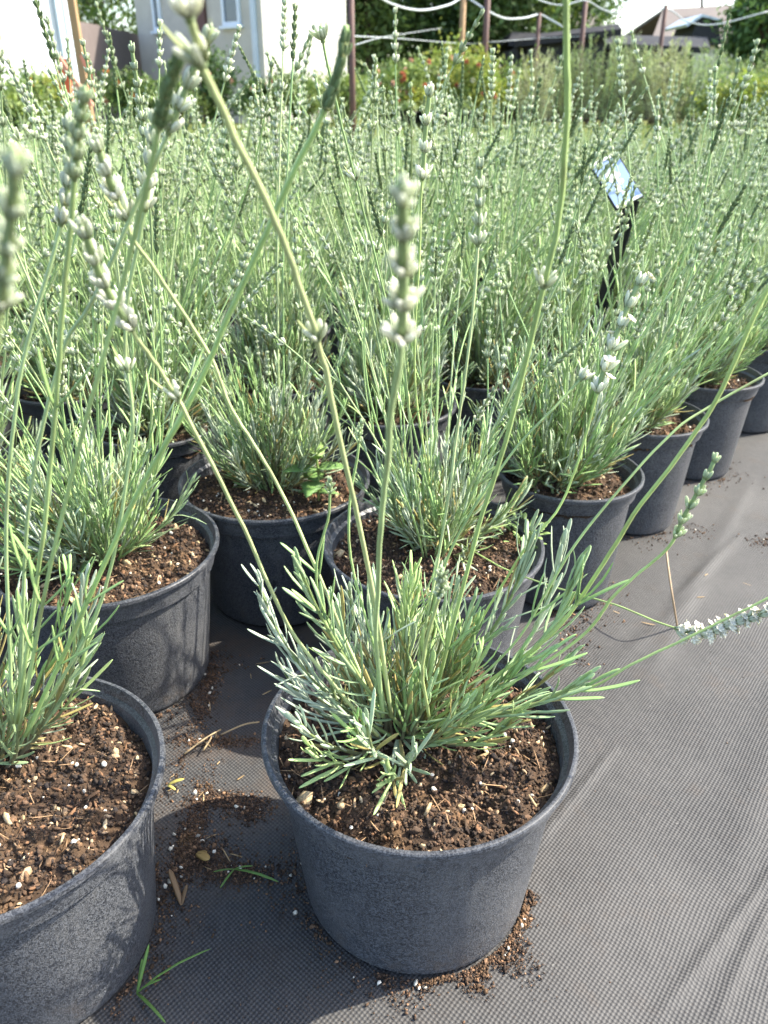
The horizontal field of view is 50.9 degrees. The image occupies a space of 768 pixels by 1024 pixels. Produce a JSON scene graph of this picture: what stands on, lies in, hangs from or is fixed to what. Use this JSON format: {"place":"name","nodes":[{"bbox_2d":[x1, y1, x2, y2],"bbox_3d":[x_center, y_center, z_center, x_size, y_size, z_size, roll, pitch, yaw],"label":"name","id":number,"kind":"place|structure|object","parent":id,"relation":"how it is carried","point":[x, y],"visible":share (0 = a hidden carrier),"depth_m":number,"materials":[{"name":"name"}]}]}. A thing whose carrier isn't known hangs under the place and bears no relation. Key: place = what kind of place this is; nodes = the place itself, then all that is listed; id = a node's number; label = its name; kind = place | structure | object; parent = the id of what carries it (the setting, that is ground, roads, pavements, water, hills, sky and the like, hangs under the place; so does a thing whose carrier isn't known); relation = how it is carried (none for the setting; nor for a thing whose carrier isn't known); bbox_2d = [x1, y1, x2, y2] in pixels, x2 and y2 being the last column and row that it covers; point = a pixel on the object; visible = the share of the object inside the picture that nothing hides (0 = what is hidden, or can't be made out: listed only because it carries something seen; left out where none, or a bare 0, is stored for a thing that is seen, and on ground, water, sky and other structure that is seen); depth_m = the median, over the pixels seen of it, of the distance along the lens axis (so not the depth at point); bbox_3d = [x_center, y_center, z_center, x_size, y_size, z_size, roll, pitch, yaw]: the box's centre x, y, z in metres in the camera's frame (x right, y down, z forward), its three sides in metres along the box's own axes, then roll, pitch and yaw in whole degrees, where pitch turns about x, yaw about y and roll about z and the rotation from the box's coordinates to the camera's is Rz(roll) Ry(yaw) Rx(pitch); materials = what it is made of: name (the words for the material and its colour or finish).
{"place":"outdoors","nodes":[
{"label":"outdoors","id":0,"kind":"place"},
{"bbox_2d":[0,172,767,1023],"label":"ground fabric","id":1,"kind":"object","parent":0,"point":[648,882],"visible":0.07,"depth_m":0.72,"materials":[{"name":"grey fabric"}]},
{"bbox_2d":[0,34,89,633],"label":"potted lavender","id":2,"kind":"object","parent":1,"relation":"on","point":[46,252],"visible":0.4,"depth_m":0.96,"materials":[{"name":"plant"}]},
{"bbox_2d":[0,72,91,449],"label":"potted lavender","id":3,"kind":"object","parent":1,"relation":"on","point":[9,423],"visible":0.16,"depth_m":1.41,"materials":[{"name":"plant"}]},
{"bbox_2d":[2,71,101,367],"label":"potted lavender","id":4,"kind":"object","parent":1,"relation":"on","point":[21,303],"visible":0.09,"depth_m":1.69,"materials":[{"name":"plant"}]},
{"bbox_2d":[0,91,146,314],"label":"potted lavender","id":5,"kind":"object","parent":1,"relation":"on","point":[43,181],"visible":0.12,"depth_m":1.95,"materials":[{"name":"plant"}]},
{"bbox_2d":[26,65,198,312],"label":"potted lavender","id":6,"kind":"object","parent":1,"relation":"on","point":[76,99],"visible":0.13,"depth_m":1.81,"materials":[{"name":"plant"}]},
{"bbox_2d":[0,52,239,366],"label":"potted lavender","id":7,"kind":"object","parent":1,"relation":"on","point":[135,280],"visible":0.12,"depth_m":1.49,"materials":[{"name":"plant"}]},
{"bbox_2d":[0,36,255,493],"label":"potted lavender","id":8,"kind":"object","parent":1,"relation":"on","point":[30,404],"visible":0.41,"depth_m":1.23,"materials":[{"name":"plant"}]},
{"bbox_2d":[82,120,193,293],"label":"potted lavender","id":9,"kind":"object","parent":1,"relation":"on","point":[161,187],"visible":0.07,"depth_m":2.17,"materials":[{"name":"plant"}]},
{"bbox_2d":[0,41,282,712],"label":"potted lavender","id":10,"kind":"object","parent":1,"relation":"on","point":[154,645],"visible":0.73,"depth_m":0.82,"materials":[{"name":"plant"}]},
{"bbox_2d":[0,0,306,500],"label":"potted lavender","id":11,"kind":"object","parent":1,"relation":"on","point":[182,458],"visible":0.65,"depth_m":1.06,"materials":[{"name":"plant"}]},
{"bbox_2d":[136,944,209,1022],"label":"grass tuft","id":12,"kind":"object","parent":1,"relation":"on","point":[140,976],"visible":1,"depth_m":0.60,"materials":[{"name":"green plant"}]},
{"bbox_2d":[0,22,352,1023],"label":"potted lavender","id":13,"kind":"object","parent":1,"relation":"on","point":[82,762],"visible":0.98,"depth_m":0.54,"materials":[{"name":"plant"}]},
{"bbox_2d":[168,869,187,904],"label":"dry leaf","id":14,"kind":"object","parent":1,"relation":"on","point":[176,889],"visible":1,"depth_m":0.67,"materials":[{"name":"brown plant"}]},
{"bbox_2d":[86,91,305,361],"bbox_3d":[-0.389,-0.557,1.715,0.353,0.601,0.390,-16,31,-28],"label":"potted lavender","id":15,"kind":"object","parent":1,"relation":"on","point":[194,182],"visible":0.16,"depth_m":1.72,"materials":[{"name":"plant"}]},
{"bbox_2d":[134,119,278,295],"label":"potted lavender","id":16,"kind":"object","parent":1,"relation":"on","point":[208,230],"visible":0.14,"depth_m":2.03,"materials":[{"name":"plant"}]},
{"bbox_2d":[84,1,346,451],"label":"potted lavender","id":17,"kind":"object","parent":1,"relation":"on","point":[183,285],"visible":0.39,"depth_m":1.38,"materials":[{"name":"plant"}]},
{"bbox_2d":[121,0,383,625],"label":"potted lavender","id":18,"kind":"object","parent":1,"relation":"on","point":[258,502],"visible":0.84,"depth_m":0.98,"materials":[{"name":"plant"}]},
{"bbox_2d":[283,443,349,500],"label":"weed seedling","id":19,"kind":"object","parent":18,"relation":"on","point":[311,487],"visible":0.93,"depth_m":0.97,"materials":[{"name":"green plant"}]},
{"bbox_2d":[187,67,358,301],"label":"potted lavender","id":20,"kind":"object","parent":1,"relation":"on","point":[249,114],"visible":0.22,"depth_m":1.87,"materials":[{"name":"plant"}]},
{"bbox_2d":[229,124,316,262],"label":"potted lavender","id":21,"kind":"object","parent":1,"relation":"on","point":[280,188],"visible":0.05,"depth_m":2.22,"materials":[{"name":"plant"}]},
{"bbox_2d":[169,69,395,361],"bbox_3d":[-0.160,-0.505,1.574,0.441,0.638,0.473,5,28,10],"label":"potted lavender","id":22,"kind":"object","parent":1,"relation":"on","point":[311,201],"visible":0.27,"depth_m":1.54,"materials":[{"name":"plant"}]},
{"bbox_2d":[136,23,469,444],"bbox_3d":[-0.194,-0.379,1.274,0.438,0.690,0.478,-23,35,-37],"label":"potted lavender","id":23,"kind":"object","parent":1,"relation":"on","point":[261,313],"visible":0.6,"depth_m":1.23,"materials":[{"name":"plant"}]},
{"bbox_2d":[268,79,461,383],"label":"potted lavender","id":24,"kind":"object","parent":1,"relation":"on","point":[333,349],"visible":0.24,"depth_m":1.77,"materials":[{"name":"plant"}]},
{"bbox_2d":[289,73,443,315],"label":"potted lavender","id":25,"kind":"object","parent":1,"relation":"on","point":[374,160],"visible":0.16,"depth_m":2.02,"materials":[{"name":"plant"}]},
{"bbox_2d":[267,46,562,385],"bbox_3d":[0.034,-0.429,1.395,0.416,0.668,0.446,23,35,38],"label":"potted lavender","id":26,"kind":"object","parent":1,"relation":"on","point":[410,114],"visible":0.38,"depth_m":1.39,"materials":[{"name":"plant"}]},
{"bbox_2d":[68,0,767,973],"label":"potted lavender","id":27,"kind":"object","parent":1,"relation":"on","point":[420,774],"visible":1,"depth_m":0.57,"materials":[{"name":"plant"}]},
{"bbox_2d":[238,6,606,501],"bbox_3d":[0.031,-0.321,1.162,0.391,0.690,0.496,-15,31,-26],"label":"potted lavender","id":28,"kind":"object","parent":1,"relation":"on","point":[354,379],"visible":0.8,"depth_m":1.12,"materials":[{"name":"plant"}]},
{"bbox_2d":[362,83,492,282],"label":"potted lavender","id":29,"kind":"object","parent":1,"relation":"on","point":[417,133],"visible":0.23,"depth_m":1.90,"materials":[{"name":"plant"}]},
{"bbox_2d":[355,46,561,359],"bbox_3d":[0.139,-0.531,1.583,0.326,0.677,0.394,-24,36,-38],"label":"potted lavender","id":30,"kind":"object","parent":1,"relation":"on","point":[437,168],"visible":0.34,"depth_m":1.56,"materials":[{"name":"plant"}]},
{"bbox_2d":[413,87,580,285],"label":"potted lavender","id":31,"kind":"object","parent":1,"relation":"on","point":[500,146],"visible":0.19,"depth_m":2.09,"materials":[{"name":"plant"}]},
{"bbox_2d":[243,20,767,655],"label":"potted lavender","id":32,"kind":"object","parent":1,"relation":"on","point":[413,520],"visible":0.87,"depth_m":0.84,"materials":[{"name":"plant"}]},
{"bbox_2d":[489,511,550,548],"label":"weed clump","id":33,"kind":"object","parent":32,"relation":"on","point":[524,516],"visible":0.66,"depth_m":0.90,"materials":[{"name":"green plant"}]},
{"bbox_2d":[448,82,614,323],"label":"potted lavender","id":34,"kind":"object","parent":1,"relation":"on","point":[546,141],"visible":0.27,"depth_m":1.76,"materials":[{"name":"plant"}]},
{"bbox_2d":[381,33,706,481],"bbox_3d":[0.169,-0.358,1.254,0.398,0.672,0.639,18,32,31],"label":"potted lavender","id":35,"kind":"object","parent":1,"relation":"on","point":[476,386],"visible":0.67,"depth_m":1.28,"materials":[{"name":"plant"}]},
{"bbox_2d":[453,70,692,425],"bbox_3d":[0.341,-0.462,1.497,0.326,0.633,0.437,-23,35,-37],"label":"potted lavender","id":36,"kind":"object","parent":1,"relation":"on","point":[575,309],"visible":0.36,"depth_m":1.46,"materials":[{"name":"plant"}]},
{"bbox_2d":[577,155,643,375],"bbox_3d":[0.360,-0.372,1.321,0.042,0.397,0.080,-21,34,-34],"label":"plant sign","id":37,"kind":"object","parent":36,"relation":"in","point":[624,176],"visible":0.58,"depth_m":1.26,"materials":[{"name":"black plastic"}]},
{"bbox_2d":[493,80,668,328],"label":"potted lavender","id":38,"kind":"object","parent":1,"relation":"on","point":[590,125],"visible":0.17,"depth_m":1.94,"materials":[{"name":"plant"}]},
{"bbox_2d":[547,122,665,293],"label":"potted lavender","id":39,"kind":"object","parent":1,"relation":"on","point":[611,222],"visible":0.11,"depth_m":2.14,"materials":[{"name":"plant"}]},
{"bbox_2d":[468,65,767,609],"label":"potted lavender","id":40,"kind":"object","parent":1,"relation":"on","point":[545,460],"visible":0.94,"depth_m":0.96,"materials":[{"name":"plant"}]},
{"bbox_2d":[593,130,697,254],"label":"potted lavender","id":41,"kind":"object","parent":1,"relation":"on","point":[630,237],"visible":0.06,"depth_m":2.35,"materials":[{"name":"plant"}]},
{"bbox_2d":[550,72,767,384],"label":"potted lavender","id":42,"kind":"object","parent":1,"relation":"on","point":[629,265],"visible":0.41,"depth_m":1.63,"materials":[{"name":"plant"}]},
{"bbox_2d":[555,13,767,534],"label":"potted lavender","id":43,"kind":"object","parent":1,"relation":"on","point":[670,412],"visible":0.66,"depth_m":1.14,"materials":[{"name":"plant"}]},
{"bbox_2d":[625,130,723,273],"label":"potted lavender","id":44,"kind":"object","parent":1,"relation":"on","point":[677,210],"visible":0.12,"depth_m":2.52,"materials":[{"name":"plant"}]},
{"bbox_2d":[608,73,766,342],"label":"potted lavender","id":45,"kind":"object","parent":1,"relation":"on","point":[674,97],"visible":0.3,"depth_m":1.82,"materials":[{"name":"plant"}]},
{"bbox_2d":[617,29,767,479],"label":"potted lavender","id":46,"kind":"object","parent":1,"relation":"on","point":[721,433],"visible":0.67,"depth_m":1.33,"materials":[{"name":"plant"}]},
{"bbox_2d":[666,79,767,335],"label":"potted lavender","id":47,"kind":"object","parent":1,"relation":"on","point":[720,237],"visible":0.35,"depth_m":1.97,"materials":[{"name":"plant"}]},
{"bbox_2d":[691,114,767,432],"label":"potted lavender","id":48,"kind":"object","parent":1,"relation":"on","point":[756,420],"visible":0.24,"depth_m":1.53,"materials":[{"name":"plant"}]},
{"bbox_2d":[705,103,767,308],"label":"potted lavender","id":49,"kind":"object","parent":1,"relation":"on","point":[733,162],"visible":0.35,"depth_m":1.72,"materials":[{"name":"plant"}]},
{"bbox_2d":[706,137,767,270],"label":"potted lavender","id":50,"kind":"object","parent":1,"relation":"on","point":[750,168],"visible":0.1,"depth_m":2.16,"materials":[{"name":"plant"}]},
{"bbox_2d":[1,96,766,176],"bbox_3d":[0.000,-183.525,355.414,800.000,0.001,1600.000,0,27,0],"label":"lawn","id":51,"kind":"structure","parent":0,"point":[493,118],"depth_m":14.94,"materials":[{"name":"green plant"}]},
{"bbox_2d":[0,64,60,142],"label":"shrub","id":52,"kind":"object","parent":51,"relation":"on","point":[12,96],"visible":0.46,"depth_m":11.03,"materials":[{"name":"green plant"}]},
{"bbox_2d":[0,0,86,131],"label":"white house","id":53,"kind":"structure","parent":51,"relation":"on","point":[21,30],"depth_m":14.11,"materials":[{"name":"white paint"}]},
{"bbox_2d":[3,59,93,134],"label":"shrub","id":54,"kind":"object","parent":51,"relation":"on","point":[47,82],"visible":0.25,"depth_m":11.31,"materials":[{"name":"green plant"}]},
{"bbox_2d":[55,55,94,105],"bbox_3d":[-3.888,-5.467,10.209,0.440,0.577,0.360,0,27,0],"label":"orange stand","id":55,"kind":"object","parent":51,"relation":"on","point":[65,67],"visible":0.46,"depth_m":10.16,"materials":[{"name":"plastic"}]},
{"bbox_2d":[66,0,95,134],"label":"wooden post","id":56,"kind":"object","parent":51,"relation":"on","point":[75,24],"visible":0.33,"depth_m":12.07,"materials":[{"name":"brown wood"}]},
{"bbox_2d":[76,0,137,33],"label":"tree","id":57,"kind":"object","parent":51,"relation":"on","point":[90,15],"visible":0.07,"depth_m":29.73,"materials":[{"name":"green plant"}]},
{"bbox_2d":[80,22,142,121],"bbox_3d":[-6.821,-11.234,20.707,0.075,2.079,8.110,1,27,1],"label":"board fence","id":58,"kind":"object","parent":51,"relation":"on","point":[94,38],"visible":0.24,"depth_m":19.90,"materials":[{"name":"grey wood"}]},
{"bbox_2d":[96,55,162,129],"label":"shrub","id":59,"kind":"object","parent":51,"relation":"on","point":[110,94],"visible":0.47,"depth_m":14.95,"materials":[{"name":"green plant"}]},
{"bbox_2d":[148,74,215,128],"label":"shrub","id":60,"kind":"object","parent":51,"relation":"on","point":[200,103],"visible":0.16,"depth_m":15.82,"materials":[{"name":"green plant"}]},
{"bbox_2d":[197,43,244,127],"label":"shrub","id":61,"kind":"object","parent":51,"relation":"on","point":[216,74],"visible":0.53,"depth_m":16.00,"materials":[{"name":"green plant"}]},
{"bbox_2d":[134,0,346,122],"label":"beige house","id":62,"kind":"structure","parent":51,"relation":"on","point":[259,21],"depth_m":18.97,"materials":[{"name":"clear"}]},
{"bbox_2d":[150,0,164,33],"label":"window","id":63,"kind":"structure","parent":62,"relation":"in","point":[155,4],"depth_m":19.95,"materials":[{"name":"white glass"}]},
{"bbox_2d":[195,0,212,120],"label":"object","id":64,"kind":"structure","parent":62,"relation":"in","point":[201,19],"depth_m":19.02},
{"bbox_2d":[219,0,243,28],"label":"window","id":65,"kind":"structure","parent":62,"relation":"in","point":[230,9],"depth_m":18.43,"materials":[{"name":"white glass"}]},
{"bbox_2d":[228,65,286,129],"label":"shrub","id":66,"kind":"object","parent":51,"relation":"on","point":[244,98],"visible":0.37,"depth_m":15.16,"materials":[{"name":"green plant"}]},
{"bbox_2d":[252,65,359,129],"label":"shrub","id":67,"kind":"object","parent":51,"relation":"on","point":[310,87],"visible":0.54,"depth_m":14.94,"materials":[{"name":"green plant"}]},
{"bbox_2d":[317,60,379,128],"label":"shrub","id":68,"kind":"object","parent":51,"relation":"on","point":[359,91],"visible":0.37,"depth_m":15.54,"materials":[{"name":"green plant"}]},
{"bbox_2d":[348,0,355,150],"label":"trellis post","id":69,"kind":"object","parent":51,"relation":"on","point":[352,92],"visible":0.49,"depth_m":8.30,"materials":[{"name":"wood"}]},
{"bbox_2d":[349,46,417,126],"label":"shrub","id":70,"kind":"object","parent":51,"relation":"on","point":[387,82],"visible":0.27,"depth_m":16.56,"materials":[{"name":"green plant"}]},
{"bbox_2d":[346,0,452,114],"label":"tree","id":71,"kind":"object","parent":51,"relation":"on","point":[368,21],"visible":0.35,"depth_m":25.24,"materials":[{"name":"green plant"}]},
{"bbox_2d":[399,99,418,127],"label":"potted herb","id":72,"kind":"object","parent":51,"relation":"on","point":[405,107],"visible":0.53,"depth_m":16.47,"materials":[{"name":"green plant"}]},
{"bbox_2d":[378,42,452,110],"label":"shrub","id":73,"kind":"object","parent":51,"relation":"on","point":[414,73],"visible":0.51,"depth_m":16.99,"materials":[{"name":"green plant"}]},
{"bbox_2d":[348,0,499,73],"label":"tree","id":74,"kind":"object","parent":51,"relation":"on","point":[413,34],"visible":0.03,"depth_m":27.96,"materials":[{"name":"green plant"}]},
{"bbox_2d":[422,18,483,105],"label":"shrub","id":75,"kind":"object","parent":51,"relation":"on","point":[449,60],"visible":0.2,"depth_m":17.31,"materials":[{"name":"green plant"}]},
{"bbox_2d":[459,0,465,59],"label":"trellis post","id":76,"kind":"object","parent":51,"relation":"on","point":[462,18],"visible":0.24,"depth_m":17.51,"materials":[{"name":"brown wood"}]},
{"bbox_2d":[382,0,562,27],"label":"hanging hose","id":77,"kind":"object","parent":76,"relation":"hanging from","point":[455,1],"visible":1,"depth_m":17.09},
{"bbox_2d":[447,33,512,122],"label":"shrub","id":78,"kind":"object","parent":51,"relation":"on","point":[471,70],"visible":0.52,"depth_m":16.85,"materials":[{"name":"green plant"}]},
{"bbox_2d":[482,0,489,121],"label":"trellis post","id":79,"kind":"object","parent":51,"relation":"on","point":[486,23],"visible":0.41,"depth_m":17.13,"materials":[{"name":"wood"}]},
{"bbox_2d":[378,0,611,85],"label":"tree","id":80,"kind":"object","parent":51,"relation":"on","point":[435,20],"visible":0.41,"depth_m":25.27,"materials":[{"name":"green plant"}]},
{"bbox_2d":[477,43,540,123],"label":"shrub","id":81,"kind":"object","parent":51,"relation":"on","point":[502,88],"visible":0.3,"depth_m":18.21,"materials":[{"name":"green plant"}]},
{"bbox_2d":[432,0,636,72],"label":"tree","id":82,"kind":"object","parent":51,"relation":"on","point":[552,12],"visible":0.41,"depth_m":24.15,"materials":[{"name":"green plant"}]},
{"bbox_2d":[512,46,562,125],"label":"feathery bush","id":83,"kind":"object","parent":51,"relation":"on","point":[546,86],"visible":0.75,"depth_m":16.63,"materials":[{"name":"green plant"}]},
{"bbox_2d":[542,41,597,124],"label":"feathery bush","id":84,"kind":"object","parent":51,"relation":"on","point":[560,109],"visible":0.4,"depth_m":17.25,"materials":[{"name":"green plant"}]},
{"bbox_2d":[571,1,587,122],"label":"trellis post","id":85,"kind":"object","parent":51,"relation":"on","point":[583,21],"visible":0.56,"depth_m":17.61,"materials":[{"name":"wood"}]},
{"bbox_2d":[544,0,632,34],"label":"tree","id":86,"kind":"object","parent":51,"relation":"on","point":[611,4],"visible":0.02,"depth_m":37.21,"materials":[{"name":"green plant"}]},
{"bbox_2d":[575,27,627,125],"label":"feathery bush","id":87,"kind":"object","parent":51,"relation":"on","point":[596,84],"visible":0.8,"depth_m":16.71,"materials":[{"name":"green plant"}]},
{"bbox_2d":[607,28,668,124],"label":"feathery bush","id":88,"kind":"object","parent":51,"relation":"on","point":[638,91],"visible":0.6,"depth_m":16.88,"materials":[{"name":"green plant"}]},
{"bbox_2d":[648,5,667,123],"bbox_3d":[6.244,-10.153,18.391,0.100,2.391,0.095,0,27,0],"label":"trellis post","id":89,"kind":"object","parent":51,"relation":"on","point":[663,25],"visible":0.4,"depth_m":18.02,"materials":[{"name":"wood"}]},
{"bbox_2d":[539,0,767,25],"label":"trellis wire","id":90,"kind":"object","parent":89,"relation":"attached to","point":[653,10],"visible":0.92,"depth_m":17.82,"materials":[{"name":"white metal"}]},
{"bbox_2d":[641,31,698,125],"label":"feathery bush","id":91,"kind":"object","parent":51,"relation":"on","point":[654,92],"visible":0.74,"depth_m":16.43,"materials":[{"name":"green plant"}]},
{"bbox_2d":[665,14,721,45],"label":"dark shed","id":92,"kind":"structure","parent":51,"relation":"on","point":[683,28],"depth_m":25.87,"materials":[{"name":"white metal"}]},
{"bbox_2d":[672,39,727,124],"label":"feathery bush","id":93,"kind":"object","parent":51,"relation":"on","point":[687,102],"visible":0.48,"depth_m":16.98,"materials":[{"name":"green plant"}]},
{"bbox_2d":[688,68,736,130],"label":"shrub","id":94,"kind":"object","parent":51,"relation":"on","point":[702,105],"visible":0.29,"depth_m":14.67,"materials":[{"name":"green plant"}]},
{"bbox_2d":[699,47,762,125],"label":"feathery bush","id":95,"kind":"object","parent":51,"relation":"on","point":[723,78],"visible":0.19,"depth_m":16.46,"materials":[{"name":"green plant"}]},
{"bbox_2d":[699,64,767,129],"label":"shrub","id":96,"kind":"object","parent":51,"relation":"on","point":[760,91],"visible":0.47,"depth_m":14.16,"materials":[{"name":"green plant"}]},
{"bbox_2d":[704,0,767,80],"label":"tree","id":97,"kind":"object","parent":51,"relation":"on","point":[745,33],"visible":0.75,"depth_m":22.24,"materials":[{"name":"green plant"}]},
{"bbox_2d":[79,0,754,72],"label":"sky","id":98,"kind":"structure","parent":0,"point":[634,6],"materials":[{"name":"white"}]},
{"bbox_2d":[104,461,767,1023],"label":"spilled soil","id":99,"kind":"structure","parent":0,"point":[190,849],"depth_m":0.71,"materials":[{"name":"brown soil"}]},
{"bbox_2d":[514,24,621,121],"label":"shed","id":100,"kind":"structure","parent":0,"point":[545,41],"depth_m":19.77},
{"bbox_2d":[491,32,709,119],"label":"long shed","id":101,"kind":"structure","parent":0,"point":[696,42],"depth_m":21.36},
{"bbox_2d":[625,0,732,108],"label":"gabled house","id":102,"kind":"structure","parent":0,"point":[650,26],"depth_m":38.78,"materials":[{"name":"metal"}]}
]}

